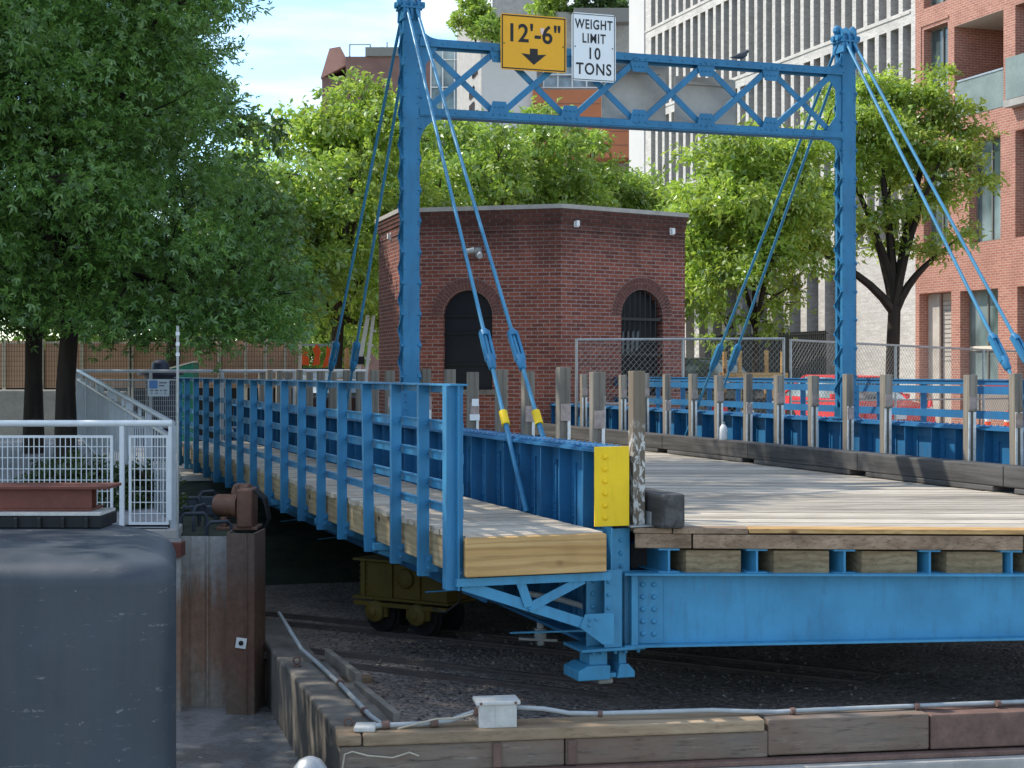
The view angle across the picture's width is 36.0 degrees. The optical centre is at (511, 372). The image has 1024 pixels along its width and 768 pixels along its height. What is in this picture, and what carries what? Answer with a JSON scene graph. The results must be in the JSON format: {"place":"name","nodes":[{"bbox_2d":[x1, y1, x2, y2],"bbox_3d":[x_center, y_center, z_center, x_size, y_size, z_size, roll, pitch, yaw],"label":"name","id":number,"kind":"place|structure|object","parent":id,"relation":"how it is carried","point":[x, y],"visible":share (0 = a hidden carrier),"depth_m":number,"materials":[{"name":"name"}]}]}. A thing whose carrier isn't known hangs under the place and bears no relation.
{"place":"outdoors","nodes":[
{"label":"outdoors","id":0,"kind":"place"},
{"bbox_2d":[0,438,169,524],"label":"ramp path","id":1,"kind":"structure","parent":0,"point":[15,474],"depth_m":19.90,"materials":[{"name":"concrete"}]},
{"bbox_2d":[76,369,175,527],"bbox_3d":[-4.870,0.876,19.185,0.052,1.849,11.328,0,0,-20],"label":"ramp railing","id":2,"kind":"object","parent":1,"relation":"on","point":[84,399],"visible":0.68,"depth_m":18.57,"materials":[{"name":"metal"}]},
{"bbox_2d":[125,525,167,527],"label":"promenade pavement","id":3,"kind":"structure","parent":0,"point":[149,526],"depth_m":13.88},
{"bbox_2d":[10,459,84,482],"bbox_3d":[-4.433,1.238,15.305,0.819,0.844,0.917,0,0,0],"label":"shrub","id":4,"kind":"object","parent":3,"relation":"on","point":[31,477],"visible":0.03,"depth_m":15.14,"materials":[{"name":"green plant"}]},
{"bbox_2d":[0,420,172,525],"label":"railing","id":5,"kind":"object","parent":3,"relation":"on","point":[121,424],"visible":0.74,"depth_m":13.84,"materials":[{"name":"metal"}]},
{"bbox_2d":[29,448,144,510],"bbox_3d":[-4.046,1.189,14.897,1.013,0.943,0.938,0,0,43],"label":"shrub","id":6,"kind":"object","parent":3,"relation":"on","point":[94,477],"visible":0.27,"depth_m":14.85,"materials":[{"name":"green plant"}]},
{"bbox_2d":[0,0,274,453],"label":"oak tree","id":7,"kind":"object","parent":3,"relation":"on","point":[33,399],"visible":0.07,"depth_m":21.29,"materials":[{"name":"green plant"}]},
{"bbox_2d":[98,455,191,515],"bbox_3d":[-3.602,1.228,15.231,0.947,0.865,0.865,0,0,0],"label":"shrub","id":8,"kind":"object","parent":3,"relation":"on","point":[137,483],"visible":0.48,"depth_m":15.14,"materials":[{"name":"green plant"}]},
{"bbox_2d":[0,0,343,466],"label":"oak tree","id":9,"kind":"object","parent":3,"relation":"on","point":[47,47],"visible":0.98,"depth_m":18.24,"materials":[{"name":"green plant"}]},
{"bbox_2d":[106,447,212,480],"bbox_3d":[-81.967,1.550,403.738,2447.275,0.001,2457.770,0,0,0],"label":"ground","id":10,"kind":"structure","parent":0,"point":[187,474],"depth_m":24.10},
{"bbox_2d":[0,308,116,349],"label":"street tree","id":11,"kind":"object","parent":10,"relation":"on","point":[53,338],"visible":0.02,"depth_m":61.35,"materials":[{"name":"green plant"}]},
{"bbox_2d":[0,390,127,450],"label":"concrete barrier","id":12,"kind":"object","parent":10,"relation":"on","point":[11,404],"visible":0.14,"depth_m":30.50,"materials":[{"name":"concrete"}]},
{"bbox_2d":[0,336,301,445],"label":"construction hoarding","id":13,"kind":"object","parent":10,"relation":"on","point":[12,365],"visible":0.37,"depth_m":33.00,"materials":[{"name":"wood"}]},
{"bbox_2d":[137,359,183,460],"bbox_3d":[-6.158,0.662,27.600,0.790,1.775,0.790,0,0,0],"label":"litter bin","id":14,"kind":"object","parent":10,"relation":"on","point":[160,364],"visible":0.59,"depth_m":27.39,"materials":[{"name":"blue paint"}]},
{"bbox_2d":[170,361,198,440],"bbox_3d":[-6.297,0.667,30.300,0.480,1.765,0.640,0,0,0],"label":"wheelie bin","id":15,"kind":"object","parent":10,"relation":"on","point":[192,365],"visible":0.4,"depth_m":30.00,"materials":[{"name":"paint"}]},
{"bbox_2d":[88,48,313,366],"bbox_3d":[-6.468,-2.361,31.010,5.296,8.423,5.192,0,0,0],"label":"broadleaf tree","id":16,"kind":"object","parent":10,"relation":"on","point":[274,139],"visible":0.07,"depth_m":30.70,"materials":[{"name":"green plant"}]},
{"bbox_2d":[80,370,367,440],"bbox_3d":[-4.888,0.753,26.600,4.904,1.595,0.056,0,0,0],"label":"street end railing","id":17,"kind":"object","parent":10,"relation":"on","point":[150,372],"visible":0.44,"depth_m":26.58,"materials":[{"name":"metal"}]},
{"bbox_2d":[148,379,168,395],"bbox_3d":[-5.946,0.265,26.502,0.360,0.285,0.009,0,0,0],"label":"notice sign","id":18,"kind":"object","parent":17,"relation":"attached to","point":[158,387],"visible":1,"depth_m":26.50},
{"bbox_2d":[164,210,330,355],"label":"street tree","id":19,"kind":"object","parent":10,"relation":"on","point":[309,351],"visible":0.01,"depth_m":59.16,"materials":[{"name":"green plant"}]},
{"bbox_2d":[162,140,366,343],"bbox_3d":[-6.119,-1.946,38.133,5.182,7.591,5.436,0,0,0],"label":"street tree","id":20,"kind":"object","parent":10,"relation":"on","point":[326,253],"visible":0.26,"depth_m":37.77,"materials":[{"name":"green plant"}]},
{"bbox_2d":[235,230,378,367],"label":"street tree","id":21,"kind":"object","parent":10,"relation":"on","point":[322,356],"visible":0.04,"depth_m":63.09,"materials":[{"name":"plant"}]},
{"bbox_2d":[302,341,333,367],"bbox_3d":[-4.775,0.400,38.035,0.950,2.300,0.070,0,0,0],"label":"orange netting","id":22,"kind":"object","parent":10,"relation":"on","point":[316,351],"visible":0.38,"depth_m":38.00,"materials":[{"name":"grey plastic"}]},
{"bbox_2d":[302,368,357,410],"bbox_3d":[-4.489,0.725,37.011,2.020,1.649,4.246,0,0,-17],"label":"parked car","id":23,"kind":"object","parent":10,"relation":"on","point":[353,397],"visible":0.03,"depth_m":35.54,"materials":[{"name":"black paint"}]},
{"bbox_2d":[229,66,470,367],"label":"street tree","id":24,"kind":"object","parent":10,"relation":"on","point":[352,127],"visible":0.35,"depth_m":40.35,"materials":[{"name":"green plant"}]},
{"bbox_2d":[357,315,375,371],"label":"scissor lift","id":25,"kind":"object","parent":10,"relation":"on","point":[361,358],"visible":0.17,"depth_m":40.15,"materials":[{"name":"grey metal"}]},
{"bbox_2d":[321,42,429,381],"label":"gabled brick building","id":26,"kind":"structure","parent":10,"relation":"on","point":[375,60],"depth_m":119.40,"materials":[{"name":"brown brick"}]},
{"bbox_2d":[338,107,538,314],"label":"street tree","id":27,"kind":"object","parent":10,"relation":"on","point":[496,178],"visible":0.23,"depth_m":45.51,"materials":[{"name":"green plant"}]},
{"bbox_2d":[430,0,628,203],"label":"terraced building","id":28,"kind":"structure","parent":10,"relation":"on","point":[490,81],"depth_m":88.65,"materials":[{"name":"concrete"}]},
{"bbox_2d":[445,0,497,41],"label":"terrace plant","id":29,"kind":"object","parent":28,"relation":"on","point":[459,19],"visible":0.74,"depth_m":87.72,"materials":[{"name":"green plant"}]},
{"bbox_2d":[471,9,500,42],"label":"terrace plant","id":30,"kind":"object","parent":28,"relation":"on","point":[488,27],"visible":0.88,"depth_m":86.56,"materials":[{"name":"green plant"}]},
{"bbox_2d":[523,0,568,16],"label":"terrace plant","id":31,"kind":"object","parent":28,"relation":"on","point":[545,6],"visible":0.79,"depth_m":89.42,"materials":[{"name":"green plant"}]},
{"bbox_2d":[542,67,596,88],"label":"window","id":32,"kind":"structure","parent":28,"relation":"in","point":[555,80],"depth_m":89.99,"materials":[{"name":"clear glass"}]},
{"bbox_2d":[562,0,600,14],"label":"terrace plant","id":33,"kind":"object","parent":28,"relation":"on","point":[583,4],"visible":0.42,"depth_m":89.61,"materials":[{"name":"green plant"}]},
{"bbox_2d":[593,0,628,7],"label":"terrace plant","id":34,"kind":"object","parent":28,"relation":"on","point":[612,3],"visible":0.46,"depth_m":89.39,"materials":[{"name":"green plant"}]},
{"bbox_2d":[375,204,688,433],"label":"bridge house","id":35,"kind":"structure","parent":10,"relation":"on","point":[602,272],"depth_m":28.03,"materials":[{"name":"brick"}]},
{"bbox_2d":[621,290,661,395],"bbox_3d":[2.306,-0.533,28.633,0.974,1.927,0.135,0,0,-35],"label":"window","id":36,"kind":"structure","parent":35,"relation":"in","point":[639,319],"depth_m":28.66,"materials":[{"name":"metal"}]},
{"bbox_2d":[452,95,620,207],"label":"street tree","id":37,"kind":"object","parent":10,"relation":"on","point":[547,188],"visible":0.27,"depth_m":49.14,"materials":[{"name":"green plant"}]},
{"bbox_2d":[558,127,670,210],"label":"street tree","id":38,"kind":"object","parent":10,"relation":"on","point":[635,193],"visible":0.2,"depth_m":52.68,"materials":[{"name":"green plant"}]},
{"bbox_2d":[574,157,737,329],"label":"street tree","id":39,"kind":"object","parent":10,"relation":"on","point":[704,311],"visible":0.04,"depth_m":56.01,"materials":[{"name":"green plant"}]},
{"bbox_2d":[575,338,784,425],"bbox_3d":[2.904,0.472,26.750,4.020,2.155,0.046,0,0,-22],"label":"chain link fence","id":40,"kind":"object","parent":10,"relation":"on","point":[683,356],"visible":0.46,"depth_m":26.64,"materials":[{"name":"metal"}]},
{"bbox_2d":[685,358,773,413],"bbox_3d":[4.165,0.605,34.989,2.170,1.889,4.549,0,0,-19],"label":"parked car","id":41,"kind":"object","parent":10,"relation":"on","point":[702,367],"visible":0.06,"depth_m":34.05,"materials":[{"name":"black paint"}]},
{"bbox_2d":[719,350,787,411],"bbox_3d":[5.084,0.538,33.200,1.140,2.024,1.140,0,0,-11],"label":"tree guard","id":42,"kind":"object","parent":10,"relation":"on","point":[766,364],"visible":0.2,"depth_m":32.79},
{"bbox_2d":[648,96,873,389],"bbox_3d":[5.402,-2.215,35.328,4.883,8.130,4.844,0,0,-32],"label":"locust tree","id":43,"kind":"object","parent":10,"relation":"on","point":[735,191],"visible":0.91,"depth_m":34.21,"materials":[{"name":"green plant"}]},
{"bbox_2d":[705,331,827,390],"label":"fence","id":44,"kind":"object","parent":10,"relation":"on","point":[810,335],"visible":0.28,"depth_m":50.22,"materials":[{"name":"metal"}]},
{"bbox_2d":[629,0,914,401],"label":"grey brick building","id":45,"kind":"structure","parent":10,"relation":"on","point":[797,32],"depth_m":52.76,"materials":[{"name":"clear glass"}]},
{"bbox_2d":[785,375,931,421],"bbox_3d":[8.034,0.805,37.489,2.080,1.489,4.347,0,0,-19],"label":"parked car","id":46,"kind":"object","parent":10,"relation":"on","point":[861,403],"visible":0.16,"depth_m":36.67,"materials":[{"name":"red paint"}]},
{"bbox_2d":[746,56,1010,384],"bbox_3d":[8.518,-2.760,37.066,6.400,9.219,3.602,0,0,0],"label":"locust tree","id":47,"kind":"object","parent":10,"relation":"on","point":[885,162],"visible":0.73,"depth_m":36.66,"materials":[{"name":"green plant"}]},
{"bbox_2d":[789,339,1023,425],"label":"chain link fence","id":48,"kind":"object","parent":10,"relation":"on","point":[895,399],"visible":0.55,"depth_m":30.42,"materials":[{"name":"metal"}]},
{"bbox_2d":[915,0,1023,425],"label":"red brick building","id":49,"kind":"structure","parent":10,"relation":"on","point":[979,44],"depth_m":42.99,"materials":[{"name":"brown brick"}]},
{"bbox_2d":[931,25,947,109],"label":"window","id":50,"kind":"structure","parent":49,"relation":"in","point":[939,36],"depth_m":44.70,"materials":[{"name":"grey glass"}]},
{"bbox_2d":[931,166,947,247],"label":"window","id":51,"kind":"structure","parent":49,"relation":"in","point":[944,219],"depth_m":44.75,"materials":[{"name":"grey glass"}]},
{"bbox_2d":[928,293,950,422],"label":"door","id":52,"kind":"structure","parent":49,"relation":"in","point":[934,300],"depth_m":44.83,"materials":[{"name":"metal"}]},
{"bbox_2d":[969,289,997,410],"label":"window","id":53,"kind":"structure","parent":49,"relation":"in","point":[978,334],"depth_m":42.93,"materials":[{"name":"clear glass"}]},
{"bbox_2d":[976,136,1000,241],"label":"window","id":54,"kind":"structure","parent":49,"relation":"in","point":[988,206],"depth_m":42.51,"materials":[{"name":"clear glass"}]},
{"bbox_2d":[156,489,235,535],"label":"platform slab","id":55,"kind":"structure","parent":0,"point":[187,527],"depth_m":15.32,"materials":[{"name":"concrete"}]},
{"bbox_2d":[162,496,217,515],"bbox_3d":[-3.333,1.450,17.110,1.050,0.160,0.620,0,0,0],"label":"cable tray","id":56,"kind":"object","parent":55,"relation":"on","point":[207,500],"visible":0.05,"depth_m":16.90,"materials":[{"name":"metal"}]},
{"bbox_2d":[179,511,208,534],"bbox_3d":[-2.992,1.422,14.830,0.271,0.217,0.043,0,0,-17],"label":"steel loop","id":57,"kind":"object","parent":55,"relation":"on","point":[194,513],"visible":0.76,"depth_m":14.81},
{"bbox_2d":[192,503,207,531],"bbox_3d":[-3.015,1.402,15.221,0.043,0.257,0.271,0,0,16],"label":"steel loop","id":58,"kind":"object","parent":55,"relation":"on","point":[203,505],"visible":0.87,"depth_m":15.11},
{"bbox_2d":[212,483,270,529],"bbox_3d":[-2.643,1.339,15.425,0.574,0.497,0.371,0,0,0],"label":"winch motor","id":59,"kind":"object","parent":55,"relation":"on","point":[240,502],"visible":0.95,"depth_m":15.30,"materials":[{"name":"brown paint"}]},
{"bbox_2d":[176,703,298,767],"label":"water","id":60,"kind":"structure","parent":0,"point":[212,737],"depth_m":12.62,"materials":[{"name":"liquid"}]},
{"bbox_2d":[0,524,175,767],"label":"pier block","id":61,"kind":"structure","parent":60,"relation":"in","point":[87,647],"depth_m":9.02,"materials":[{"name":"paint"}]},
{"bbox_2d":[0,508,116,528],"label":"bearing slab","id":62,"kind":"structure","parent":61,"relation":"on","point":[100,517],"depth_m":10.75,"materials":[{"name":"grey concrete"}]},
{"bbox_2d":[0,483,121,510],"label":"steel beam","id":63,"kind":"structure","parent":62,"relation":"on","point":[48,496],"depth_m":10.87,"materials":[{"name":"metal"}]},
{"bbox_2d":[168,529,264,714],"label":"sheet pile wall","id":64,"kind":"structure","parent":60,"relation":"in","point":[220,594],"depth_m":13.87,"materials":[{"name":"metal"}]},
{"bbox_2d":[139,524,181,538],"bbox_3d":[-3.251,1.413,13.975,0.699,0.085,0.550,0,0,0],"label":"kerb ledge","id":65,"kind":"object","parent":64,"relation":"on","point":[168,533],"visible":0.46,"depth_m":13.70,"materials":[{"name":"concrete"}]},
{"bbox_2d":[176,326,179,538],"bbox_3d":[-2.907,0.614,13.700,0.032,2.032,0.034,0,0,0],"label":"thin pole","id":66,"kind":"object","parent":64,"relation":"on","point":[177,428],"visible":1,"depth_m":13.69,"materials":[{"name":"metal"}]},
{"bbox_2d":[294,756,326,767],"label":"pile cap","id":67,"kind":"object","parent":60,"relation":"in","point":[310,762],"visible":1,"depth_m":7.17,"materials":[{"name":"metal"}]},
{"bbox_2d":[265,618,399,767],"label":"channel wall","id":68,"kind":"structure","parent":60,"relation":"in","point":[311,705],"depth_m":12.02,"materials":[{"name":"concrete"}]},
{"bbox_2d":[277,611,1023,731],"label":"conduit run","id":69,"kind":"object","parent":68,"relation":"attached to","point":[377,723],"visible":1,"depth_m":10.73,"materials":[{"name":"metal"}]},
{"bbox_2d":[335,704,1023,767],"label":"timber bulkhead","id":70,"kind":"object","parent":60,"relation":"in","point":[988,736],"visible":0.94,"depth_m":10.58,"materials":[{"name":"wood"}]},
{"bbox_2d":[472,695,520,727],"bbox_3d":[-0.105,2.251,10.445,0.298,0.178,0.205,0,0,-9],"label":"junction box","id":71,"kind":"object","parent":70,"relation":"on","point":[495,711],"visible":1,"depth_m":10.37,"materials":[{"name":"metal"}]},
{"bbox_2d":[164,481,375,585],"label":"bank terrain","id":72,"kind":"structure","parent":0,"point":[297,552],"depth_m":19.95,"materials":[{"name":"soil"}]},
{"bbox_2d":[0,0,628,357],"label":"sky","id":73,"kind":"structure","parent":0,"point":[288,49],"materials":[{"name":"white"}]},
{"bbox_2d":[265,582,1023,721],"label":"gravel ground","id":74,"kind":"structure","parent":0,"point":[333,600],"depth_m":13.31,"materials":[{"name":"gravel"}]},
{"bbox_2d":[263,648,630,698],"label":"rail track","id":75,"kind":"structure","parent":74,"relation":"on","point":[469,679],"depth_m":13.04,"materials":[{"name":"metal"}]},
{"bbox_2d":[265,611,881,684],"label":"rail track","id":76,"kind":"structure","parent":74,"relation":"on","point":[571,652],"depth_m":14.13,"materials":[{"name":"metal"}]},
{"bbox_2d":[182,0,1023,683],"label":"retractile bridge","id":77,"kind":"structure","parent":74,"relation":"on","point":[762,538],"depth_m":13.61,"materials":[{"name":"blue paint"}]},
{"bbox_2d":[305,372,312,406],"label":"timber post","id":78,"kind":"object","parent":77,"relation":"on","point":[309,391],"visible":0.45,"depth_m":22.84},
{"bbox_2d":[174,377,467,590],"bbox_3d":[-2.905,0.791,18.264,0.165,1.418,15.760,0,0,-19],"label":"walkway railing","id":79,"kind":"object","parent":77,"relation":"attached to","point":[450,454],"visible":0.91,"depth_m":14.14,"materials":[{"name":"metal"}]},
{"bbox_2d":[328,372,336,408],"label":"timber post","id":80,"kind":"object","parent":77,"relation":"on","point":[332,394],"visible":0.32,"depth_m":21.29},
{"bbox_2d":[356,372,364,411],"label":"timber post","id":81,"kind":"object","parent":77,"relation":"on","point":[360,376],"visible":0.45,"depth_m":19.83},
{"bbox_2d":[370,370,378,412],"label":"timber post","id":82,"kind":"object","parent":77,"relation":"on","point":[374,375],"visible":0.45,"depth_m":19.16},
{"bbox_2d":[385,371,394,414],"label":"timber post","id":83,"kind":"object","parent":77,"relation":"on","point":[389,376],"visible":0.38,"depth_m":18.40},
{"bbox_2d":[420,369,431,418],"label":"timber post","id":84,"kind":"object","parent":77,"relation":"on","point":[426,375],"visible":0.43,"depth_m":16.90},
{"bbox_2d":[444,369,455,383],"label":"timber post","id":85,"kind":"object","parent":77,"relation":"on","point":[449,376],"visible":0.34,"depth_m":16.09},
{"bbox_2d":[466,372,479,429],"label":"timber post","id":86,"kind":"object","parent":77,"relation":"on","point":[472,413],"visible":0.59,"depth_m":15.35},
{"bbox_2d":[495,369,507,431],"bbox_3d":[-0.102,0.551,14.558,0.096,1.156,0.096,0,0,-18],"label":"timber post","id":87,"kind":"object","parent":77,"relation":"on","point":[502,376],"visible":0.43,"depth_m":14.51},
{"bbox_2d":[521,371,534,435],"bbox_3d":[0.140,0.562,13.851,0.096,1.135,0.108,0,1,-20],"label":"timber post","id":88,"kind":"object","parent":77,"relation":"on","point":[527,424],"visible":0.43,"depth_m":13.81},
{"bbox_2d":[501,13,565,72],"bbox_3d":[0.236,-3.562,17.060,0.755,0.605,0.010,0,0,-19],"label":"clearance sign","id":89,"kind":"object","parent":77,"relation":"attached to","point":[533,43],"visible":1,"depth_m":17.06,"materials":[{"name":"metal"}]},
{"bbox_2d":[556,367,570,439],"bbox_3d":[0.423,0.545,13.018,0.096,1.169,0.108,0,0,-20],"label":"timber post","id":90,"kind":"object","parent":77,"relation":"on","point":[563,412],"visible":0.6,"depth_m":12.98,"materials":[{"name":"wood"}]},
{"bbox_2d":[580,375,587,426],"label":"timber post","id":91,"kind":"object","parent":77,"relation":"on","point":[583,396],"visible":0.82,"depth_m":25.72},
{"bbox_2d":[572,12,615,82],"bbox_3d":[0.898,-3.563,17.286,0.520,0.745,0.010,0,0,-19],"label":"weight sign","id":92,"kind":"object","parent":77,"relation":"attached to","point":[593,47],"visible":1,"depth_m":17.29,"materials":[{"name":"metal"}]},
{"bbox_2d":[589,372,604,443],"bbox_3d":[0.666,0.563,12.298,0.096,1.132,0.108,0,1,-17],"label":"timber post","id":93,"kind":"object","parent":77,"relation":"on","point":[597,407],"visible":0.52,"depth_m":12.26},
{"bbox_2d":[619,375,626,429],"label":"timber post","id":94,"kind":"object","parent":77,"relation":"on","point":[622,398],"visible":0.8,"depth_m":24.17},
{"bbox_2d":[601,63,665,120],"bbox_3d":[1.380,-3.169,17.742,0.783,0.766,0.049,0,0,-19],"label":"sign back","id":95,"kind":"object","parent":77,"relation":"attached to","point":[630,90],"visible":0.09,"depth_m":17.77,"materials":[{"name":"metal"}]},
{"bbox_2d":[626,371,653,527],"bbox_3d":[0.933,0.560,11.579,0.230,1.138,0.220,0,0,-20],"label":"timber post","id":96,"kind":"object","parent":77,"relation":"on","point":[639,516],"visible":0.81,"depth_m":11.54,"materials":[{"name":"wood"}]},
{"bbox_2d":[645,373,649,431],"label":"timber post","id":97,"kind":"object","parent":77,"relation":"on","point":[647,391],"visible":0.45,"depth_m":23.36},
{"bbox_2d":[662,374,670,433],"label":"timber post","id":98,"kind":"object","parent":77,"relation":"on","point":[666,381],"visible":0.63,"depth_m":22.64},
{"bbox_2d":[688,374,697,436],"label":"timber post","id":99,"kind":"object","parent":77,"relation":"on","point":[692,400],"visible":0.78,"depth_m":21.82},
{"bbox_2d":[674,76,735,124],"bbox_3d":[2.220,-3.079,18.029,0.772,0.587,0.050,0,0,-19],"label":"sign back","id":100,"kind":"object","parent":77,"relation":"attached to","point":[697,96],"visible":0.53,"depth_m":18.04,"materials":[{"name":"metal"}]},
{"bbox_2d":[714,375,723,438],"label":"timber post","id":101,"kind":"object","parent":77,"relation":"on","point":[718,397],"visible":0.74,"depth_m":21.05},
{"bbox_2d":[743,374,752,440],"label":"timber post","id":102,"kind":"object","parent":77,"relation":"on","point":[747,405],"visible":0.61,"depth_m":20.28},
{"bbox_2d":[773,375,783,443],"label":"timber post","id":103,"kind":"object","parent":77,"relation":"on","point":[778,383],"visible":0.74,"depth_m":19.48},
{"bbox_2d":[808,376,818,446],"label":"timber post","id":104,"kind":"object","parent":77,"relation":"on","point":[813,393],"visible":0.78,"depth_m":18.68,"materials":[{"name":"wood"}]},
{"bbox_2d":[614,377,1023,426],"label":"walkway railing","id":105,"kind":"object","parent":77,"relation":"attached to","point":[923,389],"visible":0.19,"depth_m":20.30,"materials":[{"name":"blue paint"}]},
{"bbox_2d":[842,374,853,450],"bbox_3d":[3.839,0.575,17.982,0.092,1.108,0.101,0,-1,-22],"label":"timber post","id":106,"kind":"object","parent":77,"relation":"on","point":[848,406],"visible":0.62,"depth_m":17.95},
{"bbox_2d":[880,374,892,453],"bbox_3d":[4.093,0.577,17.227,0.096,1.104,0.118,0,0,-20],"label":"timber post","id":107,"kind":"object","parent":77,"relation":"on","point":[886,392],"visible":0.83,"depth_m":17.19,"materials":[{"name":"wood"}]},
{"bbox_2d":[963,375,976,460],"bbox_3d":[4.590,0.578,15.781,0.096,1.102,0.118,0,0,-16],"label":"timber post","id":108,"kind":"object","parent":77,"relation":"on","point":[969,411],"visible":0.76,"depth_m":15.75,"materials":[{"name":"wood"}]},
{"bbox_2d":[1009,373,1023,489],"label":"timber post","id":109,"kind":"object","parent":77,"relation":"on","point":[1016,418],"visible":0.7,"depth_m":15.03,"materials":[{"name":"wood"}]},
{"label":"pavement","id":110,"kind":"structure","parent":0,"visible":0},
{"bbox_2d":[979,385,1008,424],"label":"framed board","id":111,"kind":"object","parent":110,"relation":"on","point":[994,402],"visible":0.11,"depth_m":40.29,"materials":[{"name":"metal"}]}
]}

